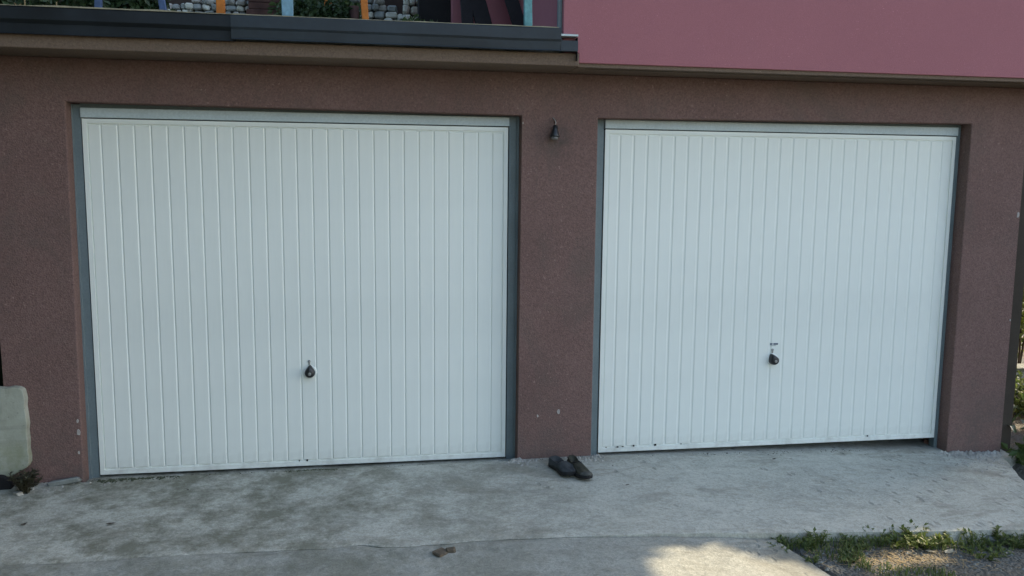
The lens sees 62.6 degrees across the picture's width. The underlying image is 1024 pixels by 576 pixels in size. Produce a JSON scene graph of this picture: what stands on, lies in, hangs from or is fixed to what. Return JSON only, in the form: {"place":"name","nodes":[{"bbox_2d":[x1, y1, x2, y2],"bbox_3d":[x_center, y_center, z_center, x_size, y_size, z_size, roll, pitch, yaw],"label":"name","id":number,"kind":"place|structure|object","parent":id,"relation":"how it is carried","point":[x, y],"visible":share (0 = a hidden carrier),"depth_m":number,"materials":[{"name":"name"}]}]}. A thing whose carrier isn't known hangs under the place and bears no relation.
{"place":"outdoors","nodes":[
{"label":"outdoors","id":0,"kind":"place"},
{"bbox_2d":[0,347,2,385],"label":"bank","id":1,"kind":"structure","parent":0,"point":[1,378],"depth_m":5.03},
{"bbox_2d":[349,5,358,18],"bbox_3d":[-1.146,-1.830,6.123,0.086,0.426,0.082,-1,7,-10],"label":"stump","id":2,"kind":"object","parent":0,"point":[354,13],"visible":0.21,"depth_m":6.08,"materials":[{"name":"brown wood"}]},
{"bbox_2d":[402,0,416,20],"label":"stone pillar","id":3,"kind":"structure","parent":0,"point":[409,7],"depth_m":6.75,"materials":[{"name":"grey stone"}]},
{"bbox_2d":[44,449,865,483],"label":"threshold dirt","id":4,"kind":"structure","parent":0,"point":[539,458],"depth_m":5.33,"materials":[{"name":"soil"}]},
{"bbox_2d":[9,462,968,556],"bbox_3d":[-0.041,1.192,4.704,5.390,0.104,0.899,-1,7,-10],"label":"grit","id":5,"kind":"object","parent":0,"point":[456,502],"visible":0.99,"depth_m":4.56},
{"bbox_2d":[8,452,1011,492],"bbox_3d":[0.280,1.148,5.071,6.337,0.126,0.481,-1,7,-10],"label":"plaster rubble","id":6,"kind":"object","parent":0,"point":[594,458],"visible":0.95,"depth_m":5.52,"materials":[{"name":"grey concrete"}]},
{"bbox_2d":[777,533,1023,575],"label":"grass","id":7,"kind":"structure","parent":0,"point":[826,546],"depth_m":4.27,"materials":[{"name":"green plant"}]},
{"bbox_2d":[781,308,1023,575],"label":"ground","id":8,"kind":"structure","parent":0,"point":[1015,561],"depth_m":4.26,"materials":[{"name":"grey gravel"}]},
{"bbox_2d":[0,537,829,575],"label":"driveway slab","id":9,"kind":"structure","parent":8,"relation":"on","point":[656,556],"depth_m":3.95,"materials":[{"name":"concrete"}]},
{"bbox_2d":[432,547,447,556],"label":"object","id":10,"kind":"object","parent":9,"relation":"on","point":[440,552],"visible":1,"depth_m":4.00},
{"bbox_2d":[446,547,455,552],"bbox_3d":[-0.293,1.259,4.035,0.049,0.026,0.033,-6,9,-7],"label":"clod","id":11,"kind":"object","parent":9,"relation":"on","point":[450,549],"visible":1,"depth_m":4.02,"materials":[{"name":"grey stone"}]},
{"bbox_2d":[0,438,1023,564],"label":"concrete apron","id":12,"kind":"object","parent":8,"relation":"on","point":[344,505],"visible":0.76,"depth_m":4.65,"materials":[{"name":"grey concrete"}]},
{"bbox_2d":[0,385,31,475],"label":"retaining block","id":13,"kind":"structure","parent":12,"relation":"on","point":[15,448],"depth_m":4.70,"materials":[{"name":"grey concrete"}]},
{"bbox_2d":[0,474,14,489],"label":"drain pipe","id":14,"kind":"object","parent":13,"relation":"attached to","point":[6,483],"visible":0.62,"depth_m":4.70,"materials":[{"name":"black plastic"}]},
{"bbox_2d":[12,491,23,495],"bbox_3d":[-2.721,1.134,4.634,0.057,0.025,0.040,-3,6,29],"label":"stone","id":15,"kind":"object","parent":12,"relation":"on","point":[18,493],"visible":1,"depth_m":4.62,"materials":[{"name":"white stone"}]},
{"bbox_2d":[6,467,39,493],"bbox_3d":[-2.697,1.072,4.645,0.171,0.147,0.169,-1,7,-10],"label":"dry weed","id":16,"kind":"object","parent":12,"relation":"on","point":[23,482],"visible":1,"depth_m":4.64,"materials":[{"name":"brown plant"}]},
{"bbox_2d":[32,475,43,486],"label":"dry weed","id":17,"kind":"object","parent":12,"relation":"on","point":[38,480],"visible":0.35,"depth_m":4.75,"materials":[{"name":"brown plant"}]},
{"bbox_2d":[47,476,81,485],"bbox_3d":[-2.554,1.106,4.806,0.176,0.037,0.094,-9,1,-11],"label":"stone","id":18,"kind":"object","parent":12,"relation":"on","point":[66,481],"visible":0.98,"depth_m":4.77,"materials":[{"name":"grey stone"}]},
{"bbox_2d":[97,469,337,482],"bbox_3d":[-1.720,1.107,4.960,1.363,0.032,0.116,-1,7,-10],"label":"moss","id":19,"kind":"object","parent":12,"relation":"on","point":[122,479],"visible":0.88,"depth_m":4.88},
{"bbox_2d":[548,455,575,475],"bbox_3d":[0.308,1.066,5.056,0.114,0.067,0.250,-3,8,-27],"label":"shoe","id":20,"kind":"object","parent":12,"relation":"on","point":[560,466],"visible":0.97,"depth_m":5.02,"materials":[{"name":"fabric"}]},
{"bbox_2d":[567,455,592,478],"bbox_3d":[0.399,1.069,5.029,0.092,0.069,0.307,-2,7,-17],"label":"shoe","id":21,"kind":"object","parent":12,"relation":"on","point":[582,470],"visible":0.94,"depth_m":4.96,"materials":[{"name":"leather"}]},
{"bbox_2d":[511,450,1001,462],"bbox_3d":[1.690,1.103,5.504,3.450,0.125,0.137,-1,7,-10],"label":"mortar rubble","id":22,"kind":"object","parent":12,"relation":"on","point":[970,452],"visible":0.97,"depth_m":5.74,"materials":[{"name":"grey concrete"}]},
{"bbox_2d":[0,0,1023,482],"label":"garage building","id":23,"kind":"structure","parent":8,"relation":"on","point":[238,240],"depth_m":5.09,"materials":[{"name":"brown paint"}]},
{"bbox_2d":[0,0,54,4],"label":"bush","id":24,"kind":"object","parent":23,"relation":"on","point":[31,2],"visible":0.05,"depth_m":5.62,"materials":[{"name":"green plant"}]},
{"bbox_2d":[44,0,119,7],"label":"bush","id":25,"kind":"object","parent":23,"relation":"on","point":[83,3],"visible":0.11,"depth_m":5.83,"materials":[{"name":"green plant"}]},
{"bbox_2d":[104,0,174,10],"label":"bush","id":26,"kind":"object","parent":23,"relation":"on","point":[137,4],"visible":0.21,"depth_m":5.96,"materials":[{"name":"green plant"}]},
{"bbox_2d":[167,0,248,13],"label":"stone wall","id":27,"kind":"structure","parent":23,"relation":"on","point":[233,7],"depth_m":6.78,"materials":[{"name":"grey stone"}]},
{"bbox_2d":[28,0,402,14],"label":"garden wall","id":28,"kind":"structure","parent":23,"relation":"attached to","point":[398,4],"depth_m":7.38,"materials":[{"name":"brown stone"}]},
{"bbox_2d":[246,0,280,14],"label":"plank stack","id":29,"kind":"object","parent":23,"relation":"on","point":[257,7],"visible":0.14,"depth_m":6.65,"materials":[{"name":"brown wood"}]},
{"bbox_2d":[71,103,518,478],"bbox_3d":[-1.219,0.113,5.033,2.550,2.358,0.114,-1,7,-10],"label":"garage door","id":30,"kind":"structure","parent":23,"relation":"in","point":[259,292],"depth_m":5.00,"materials":[{"name":"paint"}]},
{"bbox_2d":[269,0,323,13],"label":"bush","id":31,"kind":"object","parent":23,"relation":"on","point":[271,3],"visible":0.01,"depth_m":6.55,"materials":[{"name":"green plant"}]},
{"bbox_2d":[267,0,334,17],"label":"bush","id":32,"kind":"object","parent":23,"relation":"on","point":[305,10],"visible":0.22,"depth_m":5.97,"materials":[{"name":"green plant"}]},
{"bbox_2d":[94,0,531,25],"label":"terrace railing","id":33,"kind":"object","parent":23,"relation":"on","point":[287,7],"visible":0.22,"depth_m":4.43,"materials":[{"name":"blue paint"}]},
{"bbox_2d":[307,0,361,18],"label":"bush","id":34,"kind":"object","parent":23,"relation":"on","point":[340,11],"visible":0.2,"depth_m":6.04,"materials":[{"name":"green plant"}]},
{"bbox_2d":[335,0,360,18],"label":"bush","id":35,"kind":"object","parent":23,"relation":"on","point":[351,3],"visible":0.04,"depth_m":6.54,"materials":[{"name":"green plant"}]},
{"bbox_2d":[350,0,402,20],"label":"stone wall","id":36,"kind":"structure","parent":23,"relation":"on","point":[378,10],"depth_m":6.82,"materials":[{"name":"grey stone"}]},
{"bbox_2d":[395,14,424,20],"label":"bush","id":37,"kind":"object","parent":23,"relation":"on","point":[410,18],"visible":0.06,"depth_m":5.93,"materials":[{"name":"green plant"}]},
{"bbox_2d":[417,0,450,22],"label":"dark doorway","id":38,"kind":"structure","parent":23,"relation":"in","point":[440,10],"depth_m":6.02,"materials":[{"name":"black"}]},
{"bbox_2d":[460,0,473,23],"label":"dark board","id":39,"kind":"object","parent":23,"relation":"on","point":[466,12],"depth_m":5.67,"materials":[{"name":"brown wood"}]},
{"bbox_2d":[471,0,491,23],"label":"dark board","id":40,"kind":"object","parent":23,"relation":"on","point":[481,14],"depth_m":5.68,"materials":[{"name":"brown wood"}]},
{"bbox_2d":[504,0,523,25],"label":"dark board","id":41,"kind":"object","parent":23,"relation":"on","point":[515,12],"depth_m":5.73,"materials":[{"name":"brown wood"}]},
{"bbox_2d":[550,118,559,139],"bbox_3d":[0.253,-0.948,5.007,0.058,0.137,0.065,-6,10,-43],"label":"lamp holder","id":42,"kind":"object","parent":23,"relation":"attached to","point":[554,134],"visible":1,"depth_m":4.99,"materials":[{"name":"black plastic"}]},
{"bbox_2d":[591,119,960,454],"bbox_3d":[1.757,0.080,5.534,2.550,2.358,0.114,-1,7,-10],"label":"garage door","id":43,"kind":"structure","parent":23,"relation":"in","point":[784,285],"depth_m":5.51,"materials":[{"name":"paint"}]},
{"bbox_2d":[766,534,803,552],"bbox_3d":[1.383,1.300,4.316,0.262,0.069,0.196,-6,10,-41],"label":"weed","id":44,"kind":"object","parent":8,"relation":"on","point":[785,542],"visible":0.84,"depth_m":4.31,"materials":[{"name":"green plant"}]},
{"bbox_2d":[795,533,822,547],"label":"weed","id":45,"kind":"object","parent":8,"relation":"on","point":[810,541],"visible":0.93,"depth_m":4.30,"materials":[{"name":"green plant"}]},
{"bbox_2d":[800,550,819,563],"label":"weed","id":46,"kind":"object","parent":8,"relation":"on","point":[815,558],"visible":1,"depth_m":4.13,"materials":[{"name":"green plant"}]},
{"bbox_2d":[804,527,831,544],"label":"weed","id":47,"kind":"object","parent":8,"relation":"on","point":[819,536],"visible":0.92,"depth_m":4.34,"materials":[{"name":"green plant"}]},
{"bbox_2d":[839,548,859,561],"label":"weed","id":48,"kind":"object","parent":8,"relation":"on","point":[846,558],"visible":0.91,"depth_m":4.20,"materials":[{"name":"green plant"}]},
{"bbox_2d":[838,534,870,547],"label":"weed","id":49,"kind":"object","parent":8,"relation":"on","point":[852,539],"visible":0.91,"depth_m":4.36,"materials":[{"name":"green plant"}]},
{"bbox_2d":[844,536,873,549],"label":"weed","id":50,"kind":"object","parent":8,"relation":"on","point":[858,545],"visible":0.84,"depth_m":4.32,"materials":[{"name":"green plant"}]},
{"bbox_2d":[863,525,896,546],"bbox_3d":[1.919,1.303,4.385,0.170,0.094,0.173,3,7,17],"label":"weed","id":51,"kind":"object","parent":8,"relation":"on","point":[877,539],"visible":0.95,"depth_m":4.38,"materials":[{"name":"green plant"}]},
{"bbox_2d":[884,528,912,547],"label":"weed","id":52,"kind":"object","parent":8,"relation":"on","point":[899,542],"visible":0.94,"depth_m":4.37,"materials":[{"name":"green plant"}]},
{"bbox_2d":[803,541,1017,575],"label":"straw","id":53,"kind":"object","parent":8,"relation":"on","point":[899,559],"visible":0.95,"depth_m":4.24,"materials":[{"name":"beige plant"}]},
{"bbox_2d":[904,526,933,546],"bbox_3d":[2.127,1.315,4.422,0.142,0.092,0.169,-1,7,-10],"label":"weed","id":54,"kind":"object","parent":8,"relation":"on","point":[920,542],"visible":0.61,"depth_m":4.40,"materials":[{"name":"green plant"}]},
{"bbox_2d":[891,519,949,549],"bbox_3d":[2.135,1.308,4.419,0.289,0.110,0.257,-3,8,-27],"label":"weed","id":55,"kind":"object","parent":8,"relation":"on","point":[924,540],"visible":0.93,"depth_m":4.40,"materials":[{"name":"green plant"}]},
{"bbox_2d":[934,531,964,547],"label":"weed","id":56,"kind":"object","parent":8,"relation":"on","point":[948,539],"visible":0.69,"depth_m":4.43,"materials":[{"name":"green plant"}]},
{"bbox_2d":[958,527,986,544],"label":"weed","id":57,"kind":"object","parent":8,"relation":"on","point":[981,539],"visible":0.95,"depth_m":4.47,"materials":[{"name":"green plant"}]},
{"bbox_2d":[961,540,1008,561],"bbox_3d":[2.421,1.364,4.333,0.222,0.070,0.192,6,9,38],"label":"weed","id":58,"kind":"object","parent":8,"relation":"on","point":[977,554],"visible":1,"depth_m":4.34,"materials":[{"name":"green plant"}]},
{"bbox_2d":[985,535,1003,543],"bbox_3d":[2.595,1.359,4.546,0.111,0.056,0.087,8,13,11],"label":"stone","id":59,"kind":"object","parent":8,"relation":"on","point":[991,538],"visible":0.34,"depth_m":4.51,"materials":[{"name":"grey stone"}]},
{"bbox_2d":[975,540,1014,557],"bbox_3d":[2.515,1.371,4.385,0.174,0.055,0.180,-5,9,-37],"label":"weed","id":60,"kind":"object","parent":8,"relation":"on","point":[990,550],"visible":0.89,"depth_m":4.40,"materials":[{"name":"green plant"}]},
{"bbox_2d":[990,525,1007,543],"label":"weed","id":61,"kind":"object","parent":8,"relation":"on","point":[996,535],"visible":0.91,"depth_m":4.50,"materials":[{"name":"green plant"}]},
{"bbox_2d":[1001,437,1023,465],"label":"leafy plant","id":62,"kind":"object","parent":8,"relation":"on","point":[1019,452],"visible":0.97,"depth_m":5.73,"materials":[{"name":"green plant"}]},
{"bbox_2d":[1002,533,1023,548],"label":"weed","id":63,"kind":"object","parent":8,"relation":"on","point":[1013,540],"visible":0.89,"depth_m":4.48,"materials":[{"name":"green plant"}]},
{"bbox_2d":[1006,532,1023,547],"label":"weed","id":64,"kind":"object","parent":8,"relation":"on","point":[1020,546],"visible":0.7,"depth_m":4.50,"materials":[{"name":"green plant"}]},
{"bbox_2d":[1010,405,1022,432],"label":"strap leaf plant","id":65,"kind":"object","parent":8,"relation":"on","point":[1013,427],"visible":0.22,"depth_m":6.02,"materials":[{"name":"green plant"}]},
{"bbox_2d":[1014,370,1023,417],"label":"bush","id":66,"kind":"object","parent":8,"relation":"on","point":[1018,399],"visible":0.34,"depth_m":7.08,"materials":[{"name":"green plant"}]},
{"bbox_2d":[1016,363,1023,389],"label":"pale wall","id":67,"kind":"structure","parent":8,"relation":"on","point":[1020,366],"depth_m":7.76,"materials":[{"name":"stone"}]},
{"bbox_2d":[1017,290,1023,363],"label":"bush","id":68,"kind":"object","parent":8,"relation":"on","point":[1020,351],"visible":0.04,"depth_m":8.29,"materials":[{"name":"green plant"}]},
{"bbox_2d":[1020,393,1023,428],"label":"leafy plant","id":69,"kind":"object","parent":8,"relation":"on","point":[1022,419],"visible":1,"depth_m":6.53,"materials":[{"name":"green plant"}]},
{"bbox_2d":[804,544,1023,575],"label":"gravel","id":70,"kind":"structure","parent":0,"point":[828,568],"depth_m":4.21,"materials":[{"name":"grey gravel"}]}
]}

